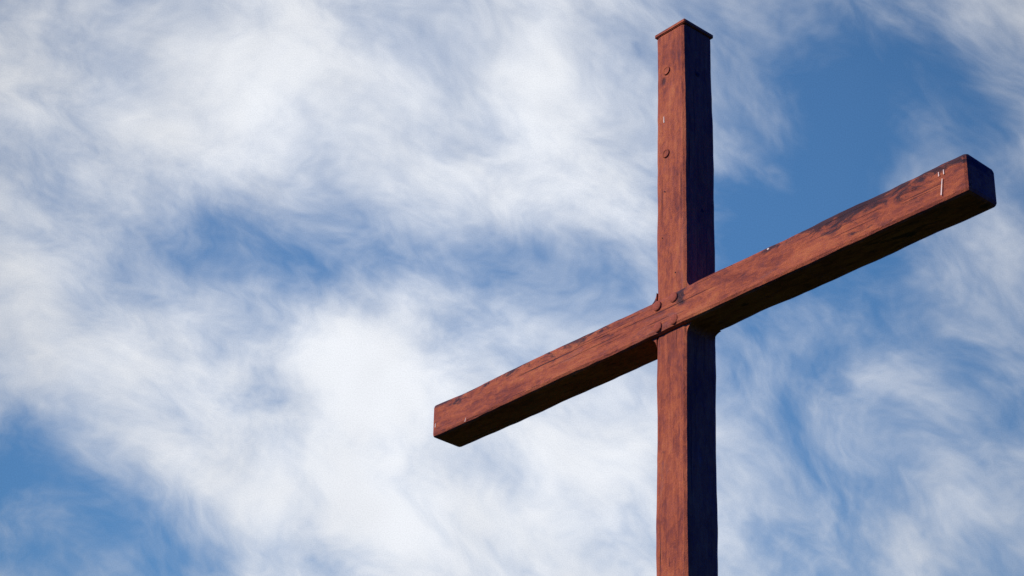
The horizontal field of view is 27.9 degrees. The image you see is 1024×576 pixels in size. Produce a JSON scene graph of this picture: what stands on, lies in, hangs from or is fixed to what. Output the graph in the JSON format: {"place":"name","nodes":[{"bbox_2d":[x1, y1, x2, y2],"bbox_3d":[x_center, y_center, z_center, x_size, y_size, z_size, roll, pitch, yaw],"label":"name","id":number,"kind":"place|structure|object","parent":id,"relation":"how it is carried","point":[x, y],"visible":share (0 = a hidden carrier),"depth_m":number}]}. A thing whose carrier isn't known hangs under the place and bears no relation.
{"place":"outdoors","nodes":[
{"label":"outdoors","id":0,"kind":"place"},
{"bbox_2d":[0,0,1023,575],"label":"sky","id":1,"kind":"structure","parent":0,"point":[251,251]},
{"bbox_3d":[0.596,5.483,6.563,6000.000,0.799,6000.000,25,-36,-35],"label":"ground","id":2,"kind":"structure","parent":0,"visible":0},
{"bbox_2d":[656,24,717,575],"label":"cross post","id":3,"kind":"object","parent":2,"relation":"on","point":[687,526],"visible":0.96,"depth_m":9.41},
{"bbox_2d":[662,66,669,157],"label":"cross post plugs","id":4,"kind":"object","parent":3,"relation":"in","point":[665,154],"visible":1,"depth_m":9.91},
{"bbox_2d":[655,18,712,39],"bbox_3d":[0.858,-1.252,10.288,0.208,0.022,0.208,25,-36,-35],"label":"post cap","id":5,"kind":"object","parent":3,"relation":"on","point":[691,25],"visible":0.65,"depth_m":10.22},
{"bbox_2d":[433,155,996,446],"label":"cross beam","id":6,"kind":"structure","parent":3,"relation":"attached to","point":[918,208],"depth_m":9.19},
{"bbox_2d":[435,118,943,424],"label":"cross paint chips","id":7,"kind":"object","parent":6,"relation":"attached to","point":[768,248],"visible":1,"depth_m":8.42}
]}

